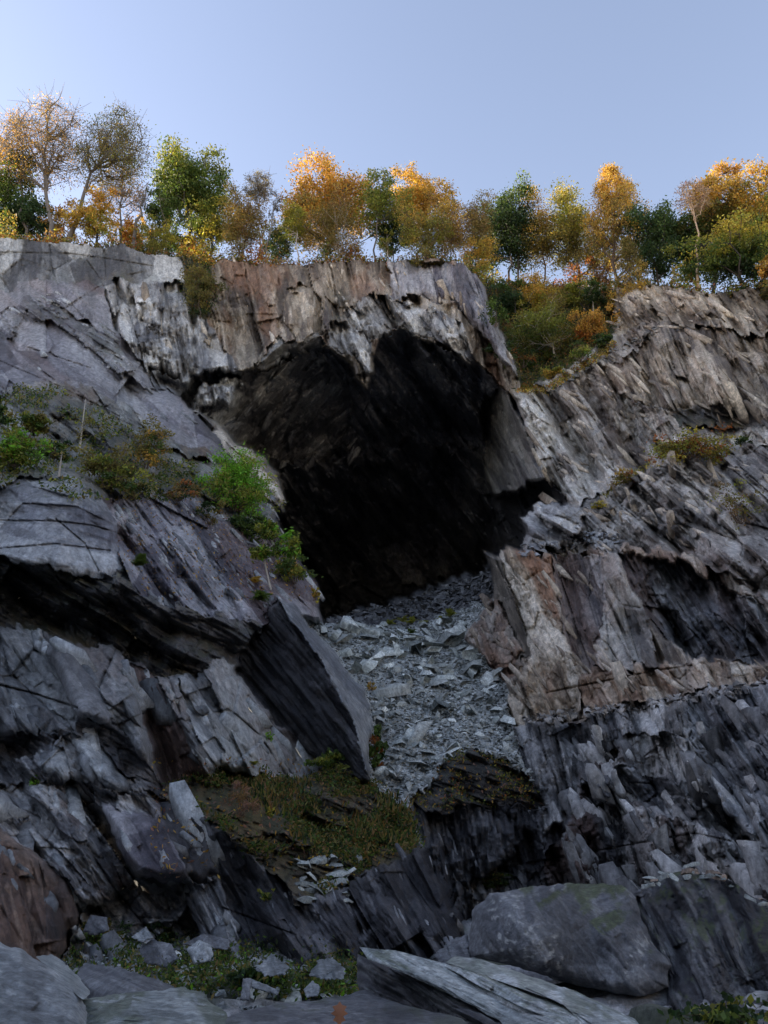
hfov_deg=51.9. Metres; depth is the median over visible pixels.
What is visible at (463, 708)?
slate stone
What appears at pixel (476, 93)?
sky
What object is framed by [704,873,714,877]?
slate stone
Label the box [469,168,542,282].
oak tree
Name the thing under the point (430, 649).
slate stone
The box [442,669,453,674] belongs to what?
slate stone
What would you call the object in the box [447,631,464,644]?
slate stone
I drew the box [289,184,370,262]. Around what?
birch tree
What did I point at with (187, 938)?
slate stone
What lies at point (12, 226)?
rim undergrowth
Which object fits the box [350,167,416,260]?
oak tree
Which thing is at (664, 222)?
oak tree
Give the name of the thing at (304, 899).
slate stone
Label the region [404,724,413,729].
slate stone
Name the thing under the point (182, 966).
slate stone
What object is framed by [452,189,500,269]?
birch tree
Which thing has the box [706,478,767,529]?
bush
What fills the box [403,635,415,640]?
slate stone
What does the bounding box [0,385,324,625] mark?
slope
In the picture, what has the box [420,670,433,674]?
slate stone
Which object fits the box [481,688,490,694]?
slate stone
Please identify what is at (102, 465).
bush
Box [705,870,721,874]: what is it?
slate stone
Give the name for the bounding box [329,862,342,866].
slate stone
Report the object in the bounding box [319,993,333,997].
slate stone
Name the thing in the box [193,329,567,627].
cave
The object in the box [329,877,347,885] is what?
slate stone
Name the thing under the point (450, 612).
fern
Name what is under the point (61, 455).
sapling
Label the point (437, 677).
slate stone
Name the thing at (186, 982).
slate stone
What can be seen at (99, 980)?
boulder
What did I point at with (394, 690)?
slate stone
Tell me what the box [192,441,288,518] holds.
bush
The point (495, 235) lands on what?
oak tree
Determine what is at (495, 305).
shrub
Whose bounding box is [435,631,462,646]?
slate stone
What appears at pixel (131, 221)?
maple tree
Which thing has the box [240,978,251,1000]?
stone slab
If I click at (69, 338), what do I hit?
cliff
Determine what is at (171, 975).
floor weeds
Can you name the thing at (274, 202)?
birch tree
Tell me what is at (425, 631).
slate stone
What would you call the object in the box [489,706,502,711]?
slate stone
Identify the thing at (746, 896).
slate stone
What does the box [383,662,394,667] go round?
slate stone
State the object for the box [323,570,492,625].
cave rubble
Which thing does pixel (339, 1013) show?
oak leaf
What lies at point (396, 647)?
slate stone
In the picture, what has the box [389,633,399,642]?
slate stone
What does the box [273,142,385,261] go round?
oak tree
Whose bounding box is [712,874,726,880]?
slate stone
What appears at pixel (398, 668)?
slate stone
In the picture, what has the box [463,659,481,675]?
slate stone
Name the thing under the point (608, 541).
shelf rubble
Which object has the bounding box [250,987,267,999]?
slate stone
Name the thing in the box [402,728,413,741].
slate stone
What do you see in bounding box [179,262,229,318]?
sallow tree
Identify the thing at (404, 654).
slate stone
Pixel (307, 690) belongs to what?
leaning slab
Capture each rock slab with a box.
[36,954,89,998]
[83,987,226,1023]
[225,990,466,1023]
[360,947,603,1023]
[445,956,638,1023]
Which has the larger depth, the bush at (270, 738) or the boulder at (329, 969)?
the bush at (270, 738)
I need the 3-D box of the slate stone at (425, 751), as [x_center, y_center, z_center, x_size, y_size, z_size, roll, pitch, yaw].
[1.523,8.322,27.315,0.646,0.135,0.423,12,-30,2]
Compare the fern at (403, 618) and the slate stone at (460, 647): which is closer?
the slate stone at (460, 647)
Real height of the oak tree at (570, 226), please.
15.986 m
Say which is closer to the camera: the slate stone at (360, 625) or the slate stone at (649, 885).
the slate stone at (649, 885)
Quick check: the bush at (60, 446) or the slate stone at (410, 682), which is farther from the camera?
the slate stone at (410, 682)
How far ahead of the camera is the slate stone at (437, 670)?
36.58 m
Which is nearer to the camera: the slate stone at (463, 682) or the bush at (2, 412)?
the slate stone at (463, 682)
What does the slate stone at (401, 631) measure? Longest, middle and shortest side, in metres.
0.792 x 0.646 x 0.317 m
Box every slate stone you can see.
[72,951,84,965]
[175,964,192,978]
[181,975,190,986]
[183,936,189,952]
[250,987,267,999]
[278,984,301,1001]
[294,880,310,887]
[297,860,311,870]
[297,896,312,902]
[304,887,314,892]
[307,872,316,880]
[309,856,327,863]
[310,882,321,892]
[316,855,325,864]
[317,625,327,632]
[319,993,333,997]
[326,870,349,876]
[328,629,341,641]
[328,854,338,861]
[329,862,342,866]
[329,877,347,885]
[332,867,348,871]
[333,624,340,629]
[336,634,352,643]
[338,647,353,656]
[340,616,360,634]
[341,867,356,877]
[350,855,362,862]
[351,661,361,673]
[355,622,367,627]
[358,634,376,637]
[360,627,379,637]
[360,659,377,673]
[369,627,384,636]
[370,651,384,659]
[371,683,411,697]
[371,711,384,717]
[372,658,379,665]
[372,715,384,723]
[373,766,387,775]
[374,647,386,656]
[374,701,383,706]
[379,621,387,626]
[383,631,390,636]
[383,646,403,655]
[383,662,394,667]
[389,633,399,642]
[392,640,400,657]
[392,739,405,745]
[393,665,401,671]
[396,629,407,636]
[397,651,407,657]
[397,701,406,706]
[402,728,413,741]
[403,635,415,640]
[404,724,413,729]
[405,633,424,639]
[405,760,429,767]
[405,782,411,790]
[406,677,412,687]
[406,720,432,744]
[408,640,421,652]
[409,640,422,655]
[417,741,425,748]
[420,628,432,637]
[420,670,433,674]
[420,675,430,685]
[420,750,434,753]
[422,642,443,646]
[422,664,440,673]
[423,635,435,641]
[423,646,441,653]
[427,655,434,663]
[427,679,447,685]
[430,698,450,711]
[431,717,441,720]
[433,675,456,679]
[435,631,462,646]
[435,663,448,666]
[436,618,443,624]
[437,691,449,700]
[441,616,452,622]
[441,663,453,668]
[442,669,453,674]
[442,747,460,754]
[444,741,456,752]
[445,624,466,632]
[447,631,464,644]
[453,647,458,657]
[454,726,469,732]
[456,644,468,650]
[459,680,470,686]
[460,645,474,656]
[460,688,471,696]
[460,705,465,712]
[462,648,478,660]
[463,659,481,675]
[467,666,477,678]
[468,703,477,714]
[475,695,484,700]
[475,731,484,735]
[480,671,493,684]
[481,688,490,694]
[486,696,492,703]
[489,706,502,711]
[490,670,499,680]
[492,667,503,675]
[492,716,499,723]
[500,715,515,725]
[502,741,509,748]
[641,882,654,888]
[656,872,669,881]
[668,873,678,880]
[681,868,693,874]
[681,874,691,879]
[683,862,700,867]
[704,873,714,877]
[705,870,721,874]
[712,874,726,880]
[744,894,755,902]
[758,901,767,905]
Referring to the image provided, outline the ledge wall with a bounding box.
[200,817,464,966]
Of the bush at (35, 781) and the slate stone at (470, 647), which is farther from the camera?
the slate stone at (470, 647)
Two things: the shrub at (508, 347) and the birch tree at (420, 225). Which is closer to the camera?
the shrub at (508, 347)
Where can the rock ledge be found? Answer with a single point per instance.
(286, 873)
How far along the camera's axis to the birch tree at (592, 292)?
71.97 m
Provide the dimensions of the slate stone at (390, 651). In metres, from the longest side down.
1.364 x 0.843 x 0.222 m
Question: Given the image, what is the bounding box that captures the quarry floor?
[61,918,767,1023]
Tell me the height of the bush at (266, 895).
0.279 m
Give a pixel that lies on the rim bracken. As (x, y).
(309, 262)
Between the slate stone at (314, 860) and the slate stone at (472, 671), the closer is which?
the slate stone at (314, 860)
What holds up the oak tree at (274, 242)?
on the hilltop ground at (762, 296)
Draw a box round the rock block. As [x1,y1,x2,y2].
[357,954,501,1023]
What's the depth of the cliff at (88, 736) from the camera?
18.54 m
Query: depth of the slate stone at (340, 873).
17.91 m
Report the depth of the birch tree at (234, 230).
75.66 m
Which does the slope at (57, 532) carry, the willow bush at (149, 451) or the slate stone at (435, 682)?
the willow bush at (149, 451)
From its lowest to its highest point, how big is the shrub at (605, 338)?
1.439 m
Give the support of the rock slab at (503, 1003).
on the rock block
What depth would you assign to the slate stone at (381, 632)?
42.47 m
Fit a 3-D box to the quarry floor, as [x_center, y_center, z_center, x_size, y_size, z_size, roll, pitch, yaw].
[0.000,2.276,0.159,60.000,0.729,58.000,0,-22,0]
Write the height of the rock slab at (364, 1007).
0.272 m
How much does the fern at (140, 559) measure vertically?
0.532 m
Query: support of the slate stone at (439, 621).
on the scree slope at (439, 707)
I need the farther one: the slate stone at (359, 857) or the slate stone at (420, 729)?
the slate stone at (420, 729)
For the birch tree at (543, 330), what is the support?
on the gully
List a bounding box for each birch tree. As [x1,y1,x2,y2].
[0,78,88,240]
[0,108,39,238]
[56,92,160,241]
[93,154,148,243]
[216,177,273,260]
[241,169,276,260]
[265,189,286,256]
[275,198,312,264]
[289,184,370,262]
[376,229,393,260]
[393,198,456,268]
[422,185,481,261]
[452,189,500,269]
[504,286,579,361]
[512,271,562,324]
[515,180,571,282]
[575,277,608,310]
[671,177,716,289]
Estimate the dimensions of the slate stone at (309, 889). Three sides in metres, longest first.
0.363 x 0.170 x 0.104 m
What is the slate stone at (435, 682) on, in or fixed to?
on the scree slope at (439, 707)
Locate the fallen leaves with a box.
[115,499,542,878]
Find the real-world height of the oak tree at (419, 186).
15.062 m
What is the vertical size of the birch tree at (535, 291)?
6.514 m
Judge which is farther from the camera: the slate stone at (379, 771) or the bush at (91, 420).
the bush at (91, 420)
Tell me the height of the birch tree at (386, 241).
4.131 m
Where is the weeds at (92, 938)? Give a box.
[70,917,145,955]
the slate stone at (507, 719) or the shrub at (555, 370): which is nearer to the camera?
the slate stone at (507, 719)
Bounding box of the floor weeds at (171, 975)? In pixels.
[59,918,365,1001]
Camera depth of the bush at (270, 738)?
25.07 m
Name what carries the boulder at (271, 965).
on the quarry floor
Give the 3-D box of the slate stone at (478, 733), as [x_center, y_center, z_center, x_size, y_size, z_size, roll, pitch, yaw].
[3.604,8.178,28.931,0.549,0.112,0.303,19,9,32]
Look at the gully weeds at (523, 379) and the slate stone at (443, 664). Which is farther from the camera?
the gully weeds at (523, 379)
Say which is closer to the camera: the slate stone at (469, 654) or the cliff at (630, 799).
the cliff at (630, 799)
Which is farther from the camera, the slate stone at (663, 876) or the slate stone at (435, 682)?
the slate stone at (435, 682)
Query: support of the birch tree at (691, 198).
on the hilltop ground at (762, 296)
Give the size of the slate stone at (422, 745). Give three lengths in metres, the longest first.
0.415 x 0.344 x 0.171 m
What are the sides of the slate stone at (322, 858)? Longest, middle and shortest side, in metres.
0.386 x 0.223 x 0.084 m
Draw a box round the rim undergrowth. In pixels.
[0,207,767,292]
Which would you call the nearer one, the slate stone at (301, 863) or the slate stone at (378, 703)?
the slate stone at (301, 863)
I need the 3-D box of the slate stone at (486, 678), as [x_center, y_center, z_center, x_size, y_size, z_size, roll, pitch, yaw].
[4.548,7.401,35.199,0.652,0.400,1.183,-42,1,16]
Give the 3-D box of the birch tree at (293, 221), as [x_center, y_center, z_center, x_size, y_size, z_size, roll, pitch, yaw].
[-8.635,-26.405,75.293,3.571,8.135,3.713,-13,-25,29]
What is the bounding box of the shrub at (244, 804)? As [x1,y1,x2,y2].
[219,780,263,815]
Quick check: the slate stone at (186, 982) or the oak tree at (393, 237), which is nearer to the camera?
the slate stone at (186, 982)
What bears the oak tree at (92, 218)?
on the hilltop ground at (762, 296)
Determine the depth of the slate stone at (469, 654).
38.57 m
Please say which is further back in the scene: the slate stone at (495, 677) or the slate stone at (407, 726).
the slate stone at (495, 677)
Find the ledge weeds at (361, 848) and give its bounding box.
[161,765,426,893]
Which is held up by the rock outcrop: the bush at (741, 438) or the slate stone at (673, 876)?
the slate stone at (673, 876)
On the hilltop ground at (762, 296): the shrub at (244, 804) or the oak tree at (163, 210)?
the oak tree at (163, 210)
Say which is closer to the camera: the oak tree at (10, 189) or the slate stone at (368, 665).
the slate stone at (368, 665)
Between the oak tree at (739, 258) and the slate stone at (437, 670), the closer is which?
the slate stone at (437, 670)
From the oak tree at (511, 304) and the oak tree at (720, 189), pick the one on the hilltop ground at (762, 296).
the oak tree at (720, 189)
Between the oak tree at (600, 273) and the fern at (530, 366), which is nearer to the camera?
the fern at (530, 366)
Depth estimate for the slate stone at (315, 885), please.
17.26 m
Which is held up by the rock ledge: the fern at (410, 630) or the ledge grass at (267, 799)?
the ledge grass at (267, 799)
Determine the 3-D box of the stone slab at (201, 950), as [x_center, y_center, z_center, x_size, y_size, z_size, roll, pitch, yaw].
[-2.610,6.259,11.221,0.361,0.248,0.723,11,-24,-25]
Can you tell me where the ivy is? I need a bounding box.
[225,509,266,542]
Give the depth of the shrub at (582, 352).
59.18 m
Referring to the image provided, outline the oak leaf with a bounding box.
[331,1002,347,1023]
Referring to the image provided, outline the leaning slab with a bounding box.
[235,598,373,782]
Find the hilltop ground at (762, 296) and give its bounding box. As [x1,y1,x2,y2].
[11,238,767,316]
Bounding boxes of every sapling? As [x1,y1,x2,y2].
[54,450,65,476]
[72,399,94,447]
[247,518,301,589]
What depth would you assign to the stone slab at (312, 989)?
8.00 m
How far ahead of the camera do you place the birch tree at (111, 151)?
76.19 m
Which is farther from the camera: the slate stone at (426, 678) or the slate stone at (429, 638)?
the slate stone at (429, 638)
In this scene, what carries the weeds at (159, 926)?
on the quarry floor
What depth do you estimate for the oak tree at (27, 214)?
76.03 m
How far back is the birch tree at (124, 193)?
77.22 m
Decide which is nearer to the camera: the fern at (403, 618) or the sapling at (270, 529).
the sapling at (270, 529)
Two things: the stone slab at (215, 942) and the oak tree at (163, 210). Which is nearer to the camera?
the stone slab at (215, 942)
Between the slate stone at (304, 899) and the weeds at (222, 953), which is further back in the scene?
the slate stone at (304, 899)
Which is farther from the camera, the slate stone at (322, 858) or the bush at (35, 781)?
the slate stone at (322, 858)
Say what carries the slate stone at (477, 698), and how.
on the scree slope at (439, 707)
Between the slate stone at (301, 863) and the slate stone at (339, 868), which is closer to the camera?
the slate stone at (301, 863)
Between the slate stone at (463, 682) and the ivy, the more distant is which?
the ivy
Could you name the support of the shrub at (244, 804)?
on the rock ledge
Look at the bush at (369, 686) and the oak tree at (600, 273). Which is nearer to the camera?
the bush at (369, 686)
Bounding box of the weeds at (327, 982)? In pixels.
[300,976,345,998]
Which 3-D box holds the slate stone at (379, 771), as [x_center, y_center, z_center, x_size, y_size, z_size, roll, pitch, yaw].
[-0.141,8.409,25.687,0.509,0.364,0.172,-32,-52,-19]
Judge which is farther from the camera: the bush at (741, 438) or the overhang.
the bush at (741, 438)
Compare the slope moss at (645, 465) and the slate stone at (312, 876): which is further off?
the slope moss at (645, 465)
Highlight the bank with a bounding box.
[410,747,546,816]
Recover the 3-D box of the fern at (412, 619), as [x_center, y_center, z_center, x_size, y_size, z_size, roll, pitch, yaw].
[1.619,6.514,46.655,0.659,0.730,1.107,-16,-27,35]
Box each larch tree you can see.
[572,161,665,286]
[606,236,655,303]
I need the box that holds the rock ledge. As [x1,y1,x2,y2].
[160,768,418,906]
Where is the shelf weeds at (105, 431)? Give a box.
[0,382,266,501]
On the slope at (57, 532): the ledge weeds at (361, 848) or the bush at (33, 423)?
the bush at (33, 423)
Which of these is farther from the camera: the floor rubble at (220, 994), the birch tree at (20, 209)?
the birch tree at (20, 209)
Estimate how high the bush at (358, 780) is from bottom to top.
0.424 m
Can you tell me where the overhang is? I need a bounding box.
[0,555,262,680]
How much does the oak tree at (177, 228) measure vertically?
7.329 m
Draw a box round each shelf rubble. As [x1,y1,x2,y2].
[515,675,767,725]
[518,529,624,560]
[544,326,658,394]
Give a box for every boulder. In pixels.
[0,942,86,1023]
[77,963,173,997]
[254,953,289,976]
[309,957,345,979]
[434,934,471,964]
[469,883,671,995]
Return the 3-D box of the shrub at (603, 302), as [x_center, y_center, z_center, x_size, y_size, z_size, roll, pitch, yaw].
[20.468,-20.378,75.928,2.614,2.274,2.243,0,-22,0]
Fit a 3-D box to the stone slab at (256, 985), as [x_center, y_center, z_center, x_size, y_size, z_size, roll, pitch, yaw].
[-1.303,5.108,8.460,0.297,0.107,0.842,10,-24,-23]
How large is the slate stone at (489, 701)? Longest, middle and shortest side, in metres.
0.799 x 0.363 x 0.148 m
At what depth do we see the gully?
68.97 m
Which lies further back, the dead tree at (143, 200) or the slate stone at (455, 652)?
the dead tree at (143, 200)
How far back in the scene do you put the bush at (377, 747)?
25.94 m
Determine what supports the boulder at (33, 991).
on the quarry floor
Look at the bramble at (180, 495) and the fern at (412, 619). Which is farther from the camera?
the fern at (412, 619)
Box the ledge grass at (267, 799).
[241,770,423,844]
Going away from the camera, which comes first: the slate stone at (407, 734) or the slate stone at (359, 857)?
the slate stone at (359, 857)
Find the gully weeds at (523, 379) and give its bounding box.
[170,246,615,390]
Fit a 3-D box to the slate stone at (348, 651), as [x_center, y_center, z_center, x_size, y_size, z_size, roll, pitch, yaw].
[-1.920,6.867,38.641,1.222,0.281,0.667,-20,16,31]
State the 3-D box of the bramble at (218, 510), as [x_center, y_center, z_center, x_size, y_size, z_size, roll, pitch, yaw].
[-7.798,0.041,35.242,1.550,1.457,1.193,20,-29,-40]
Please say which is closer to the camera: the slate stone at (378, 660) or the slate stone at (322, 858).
the slate stone at (322, 858)
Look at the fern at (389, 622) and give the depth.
45.39 m
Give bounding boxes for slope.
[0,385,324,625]
[303,599,534,808]
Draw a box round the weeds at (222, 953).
[185,942,246,965]
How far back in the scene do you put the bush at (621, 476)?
42.40 m
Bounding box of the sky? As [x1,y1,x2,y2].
[0,0,767,293]
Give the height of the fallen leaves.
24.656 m
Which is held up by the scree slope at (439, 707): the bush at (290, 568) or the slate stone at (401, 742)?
the slate stone at (401, 742)
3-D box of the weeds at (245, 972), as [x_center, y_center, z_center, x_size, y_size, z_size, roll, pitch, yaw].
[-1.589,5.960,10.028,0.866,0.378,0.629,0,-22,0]
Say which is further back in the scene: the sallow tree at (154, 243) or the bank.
the sallow tree at (154, 243)
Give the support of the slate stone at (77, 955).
on the quarry floor
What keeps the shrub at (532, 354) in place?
on the gully
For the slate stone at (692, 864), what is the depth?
12.03 m
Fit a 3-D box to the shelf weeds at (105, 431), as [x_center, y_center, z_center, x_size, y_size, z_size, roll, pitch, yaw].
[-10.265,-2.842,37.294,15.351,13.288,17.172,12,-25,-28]
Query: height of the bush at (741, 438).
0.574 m
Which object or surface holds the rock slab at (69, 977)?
on the boulder at (33, 991)
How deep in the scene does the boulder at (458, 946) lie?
10.74 m
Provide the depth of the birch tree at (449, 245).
75.14 m
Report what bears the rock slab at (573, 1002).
on the rock slab at (503, 1003)
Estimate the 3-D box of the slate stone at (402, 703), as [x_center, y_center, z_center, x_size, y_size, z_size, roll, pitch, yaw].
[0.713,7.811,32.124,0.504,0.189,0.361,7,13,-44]
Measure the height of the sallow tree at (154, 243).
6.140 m
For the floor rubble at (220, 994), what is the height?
0.691 m
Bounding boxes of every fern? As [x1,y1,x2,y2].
[130,553,148,565]
[247,576,262,582]
[251,589,273,603]
[386,619,395,624]
[395,615,407,621]
[403,616,417,624]
[407,628,416,632]
[442,608,456,615]
[520,358,536,369]
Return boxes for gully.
[181,256,617,393]
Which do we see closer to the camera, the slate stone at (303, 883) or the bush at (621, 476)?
the slate stone at (303, 883)
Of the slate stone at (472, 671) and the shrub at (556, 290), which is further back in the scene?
the shrub at (556, 290)
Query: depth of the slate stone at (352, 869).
18.20 m
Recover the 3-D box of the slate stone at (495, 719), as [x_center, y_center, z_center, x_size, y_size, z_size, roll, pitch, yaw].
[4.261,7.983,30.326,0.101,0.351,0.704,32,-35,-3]
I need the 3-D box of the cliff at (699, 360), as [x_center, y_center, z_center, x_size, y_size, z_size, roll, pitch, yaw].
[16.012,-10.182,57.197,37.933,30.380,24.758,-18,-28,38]
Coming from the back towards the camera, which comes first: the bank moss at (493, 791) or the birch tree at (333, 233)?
the birch tree at (333, 233)
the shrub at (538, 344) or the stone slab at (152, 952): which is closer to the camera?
the stone slab at (152, 952)
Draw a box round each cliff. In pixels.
[0,238,520,410]
[0,279,285,513]
[0,622,319,961]
[470,681,767,907]
[481,285,767,508]
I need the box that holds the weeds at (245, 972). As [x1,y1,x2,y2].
[226,966,292,989]
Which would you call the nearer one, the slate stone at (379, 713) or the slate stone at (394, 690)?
the slate stone at (379, 713)
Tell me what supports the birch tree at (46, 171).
on the hilltop ground at (762, 296)
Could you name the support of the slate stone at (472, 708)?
on the scree slope at (439, 707)
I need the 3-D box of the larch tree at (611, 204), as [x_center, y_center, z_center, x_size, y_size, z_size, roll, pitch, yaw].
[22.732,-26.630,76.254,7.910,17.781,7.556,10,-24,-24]
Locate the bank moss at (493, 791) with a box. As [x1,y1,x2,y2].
[410,745,539,809]
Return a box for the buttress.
[465,442,767,726]
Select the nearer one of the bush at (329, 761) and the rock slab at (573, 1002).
the rock slab at (573, 1002)
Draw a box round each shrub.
[219,780,263,815]
[477,297,509,326]
[481,340,518,359]
[500,315,523,339]
[510,348,543,369]
[520,326,560,353]
[540,365,566,378]
[541,282,566,306]
[555,311,578,339]
[562,335,603,363]
[588,332,612,348]
[589,288,608,308]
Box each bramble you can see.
[158,469,205,504]
[193,498,225,525]
[657,990,767,1023]
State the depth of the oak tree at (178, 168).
80.22 m
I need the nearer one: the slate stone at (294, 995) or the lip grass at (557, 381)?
the slate stone at (294, 995)
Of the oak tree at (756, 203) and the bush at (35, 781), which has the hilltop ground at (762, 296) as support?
the oak tree at (756, 203)
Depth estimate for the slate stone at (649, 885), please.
11.90 m
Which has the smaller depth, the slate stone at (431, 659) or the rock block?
the rock block
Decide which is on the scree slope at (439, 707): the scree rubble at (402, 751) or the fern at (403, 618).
the scree rubble at (402, 751)
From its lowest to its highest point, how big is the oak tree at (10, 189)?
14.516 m
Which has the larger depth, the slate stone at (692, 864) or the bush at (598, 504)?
the bush at (598, 504)
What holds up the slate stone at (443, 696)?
on the scree slope at (439, 707)
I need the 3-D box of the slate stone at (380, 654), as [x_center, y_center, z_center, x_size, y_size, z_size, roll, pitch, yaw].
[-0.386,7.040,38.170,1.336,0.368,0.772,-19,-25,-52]
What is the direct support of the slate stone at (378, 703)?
on the scree slope at (439, 707)
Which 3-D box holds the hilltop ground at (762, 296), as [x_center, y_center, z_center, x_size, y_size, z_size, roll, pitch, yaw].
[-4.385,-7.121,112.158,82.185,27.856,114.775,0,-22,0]
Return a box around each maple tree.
[36,195,81,243]
[108,214,154,247]
[557,301,622,346]
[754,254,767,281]
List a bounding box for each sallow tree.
[126,213,179,254]
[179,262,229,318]
[454,233,502,285]
[555,279,587,312]
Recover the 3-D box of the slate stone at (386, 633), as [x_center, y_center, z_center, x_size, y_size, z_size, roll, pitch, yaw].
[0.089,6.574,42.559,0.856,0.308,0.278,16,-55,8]
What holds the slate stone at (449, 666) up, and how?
on the scree slope at (439, 707)
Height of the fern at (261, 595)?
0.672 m
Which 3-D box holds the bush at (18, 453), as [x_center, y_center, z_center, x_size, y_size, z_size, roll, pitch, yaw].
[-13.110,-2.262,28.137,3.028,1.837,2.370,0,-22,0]
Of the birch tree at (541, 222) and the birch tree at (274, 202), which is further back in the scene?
the birch tree at (541, 222)
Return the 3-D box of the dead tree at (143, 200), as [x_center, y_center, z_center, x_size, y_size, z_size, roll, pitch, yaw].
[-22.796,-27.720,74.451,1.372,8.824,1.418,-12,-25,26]
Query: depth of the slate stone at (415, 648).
39.97 m
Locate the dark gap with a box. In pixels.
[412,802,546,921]
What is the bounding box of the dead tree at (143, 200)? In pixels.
[132,181,151,248]
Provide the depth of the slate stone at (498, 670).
35.27 m
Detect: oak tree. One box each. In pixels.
[0,147,47,239]
[1,191,66,241]
[59,184,123,247]
[138,184,197,256]
[144,124,236,255]
[164,223,196,255]
[172,184,241,261]
[256,216,310,262]
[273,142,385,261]
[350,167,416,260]
[365,203,413,261]
[381,161,462,255]
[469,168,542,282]
[473,196,512,283]
[489,276,535,318]
[535,175,616,281]
[561,243,627,292]
[612,195,706,285]
[657,203,767,286]
[658,214,717,288]
[663,157,757,293]
[705,154,767,280]
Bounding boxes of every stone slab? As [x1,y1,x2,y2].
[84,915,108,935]
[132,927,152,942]
[139,940,178,967]
[182,934,230,949]
[186,940,213,963]
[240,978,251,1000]
[248,978,279,994]
[303,981,319,997]
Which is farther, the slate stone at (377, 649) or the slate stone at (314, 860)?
the slate stone at (377, 649)
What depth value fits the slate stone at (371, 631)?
42.06 m
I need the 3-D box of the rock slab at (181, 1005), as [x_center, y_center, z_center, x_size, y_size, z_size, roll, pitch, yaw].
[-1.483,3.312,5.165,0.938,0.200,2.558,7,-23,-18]
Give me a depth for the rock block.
7.10 m
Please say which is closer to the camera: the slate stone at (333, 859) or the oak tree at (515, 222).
the slate stone at (333, 859)
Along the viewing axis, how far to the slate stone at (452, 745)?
27.50 m
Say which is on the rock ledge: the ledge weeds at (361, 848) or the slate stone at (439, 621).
the ledge weeds at (361, 848)
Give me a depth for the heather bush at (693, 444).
40.99 m
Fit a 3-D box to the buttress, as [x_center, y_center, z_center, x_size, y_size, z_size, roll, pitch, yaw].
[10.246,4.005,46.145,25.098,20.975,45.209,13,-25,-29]
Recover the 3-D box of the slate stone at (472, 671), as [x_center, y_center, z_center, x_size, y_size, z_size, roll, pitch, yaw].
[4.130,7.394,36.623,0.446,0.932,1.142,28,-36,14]
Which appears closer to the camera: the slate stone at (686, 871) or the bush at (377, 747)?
the slate stone at (686, 871)
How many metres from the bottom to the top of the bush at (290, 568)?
1.314 m
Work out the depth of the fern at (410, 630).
43.91 m
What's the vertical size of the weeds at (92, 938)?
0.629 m
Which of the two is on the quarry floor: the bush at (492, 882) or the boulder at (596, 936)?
the boulder at (596, 936)
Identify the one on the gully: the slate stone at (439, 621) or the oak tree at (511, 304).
the oak tree at (511, 304)
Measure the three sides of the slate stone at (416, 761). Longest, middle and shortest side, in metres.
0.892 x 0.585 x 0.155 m
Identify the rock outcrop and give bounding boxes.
[633,871,767,1012]
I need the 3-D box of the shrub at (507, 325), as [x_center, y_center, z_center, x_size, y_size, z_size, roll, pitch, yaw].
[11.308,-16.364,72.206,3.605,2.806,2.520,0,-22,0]
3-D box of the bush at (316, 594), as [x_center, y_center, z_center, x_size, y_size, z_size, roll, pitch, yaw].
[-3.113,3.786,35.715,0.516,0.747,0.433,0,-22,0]
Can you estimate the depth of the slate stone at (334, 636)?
40.52 m
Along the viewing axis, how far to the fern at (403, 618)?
48.27 m
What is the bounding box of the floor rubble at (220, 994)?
[60,940,450,1010]
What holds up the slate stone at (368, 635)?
on the scree slope at (439, 707)
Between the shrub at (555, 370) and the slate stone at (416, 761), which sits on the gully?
the shrub at (555, 370)
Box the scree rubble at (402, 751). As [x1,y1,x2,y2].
[305,599,534,807]
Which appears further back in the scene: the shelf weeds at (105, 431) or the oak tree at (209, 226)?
the oak tree at (209, 226)
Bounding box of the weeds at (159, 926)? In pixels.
[144,921,183,945]
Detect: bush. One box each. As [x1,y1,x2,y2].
[0,404,12,424]
[0,407,53,441]
[0,427,66,472]
[29,774,39,785]
[38,437,79,463]
[69,444,157,499]
[70,414,94,436]
[116,474,161,502]
[122,413,174,470]
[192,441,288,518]
[257,888,274,901]
[265,731,274,740]
[265,806,274,817]
[270,554,323,583]
[303,747,350,771]
[311,587,320,603]
[348,777,360,787]
[367,681,376,689]
[369,723,388,770]
[472,872,512,889]
[591,500,606,508]
[607,467,638,487]
[643,421,744,472]
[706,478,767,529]
[734,434,752,444]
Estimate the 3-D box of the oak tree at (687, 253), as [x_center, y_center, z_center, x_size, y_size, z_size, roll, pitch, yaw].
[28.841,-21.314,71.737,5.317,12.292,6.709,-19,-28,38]
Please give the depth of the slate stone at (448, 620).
45.08 m
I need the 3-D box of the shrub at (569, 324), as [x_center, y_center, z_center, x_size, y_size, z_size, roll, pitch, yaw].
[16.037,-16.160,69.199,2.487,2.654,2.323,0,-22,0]
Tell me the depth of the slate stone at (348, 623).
42.42 m
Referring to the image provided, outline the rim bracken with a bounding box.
[201,243,383,266]
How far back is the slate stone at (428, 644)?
40.75 m
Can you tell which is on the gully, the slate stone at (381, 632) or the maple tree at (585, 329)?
the maple tree at (585, 329)
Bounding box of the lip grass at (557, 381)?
[515,339,616,395]
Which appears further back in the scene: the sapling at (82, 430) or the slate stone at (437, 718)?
the sapling at (82, 430)
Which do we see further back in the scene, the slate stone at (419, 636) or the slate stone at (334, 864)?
the slate stone at (419, 636)
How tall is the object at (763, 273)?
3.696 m
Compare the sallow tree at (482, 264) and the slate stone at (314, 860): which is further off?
the sallow tree at (482, 264)
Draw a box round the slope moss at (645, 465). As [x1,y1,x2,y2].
[602,463,648,497]
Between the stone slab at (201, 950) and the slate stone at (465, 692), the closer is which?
the stone slab at (201, 950)
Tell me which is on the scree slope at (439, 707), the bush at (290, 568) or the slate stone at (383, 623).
the slate stone at (383, 623)

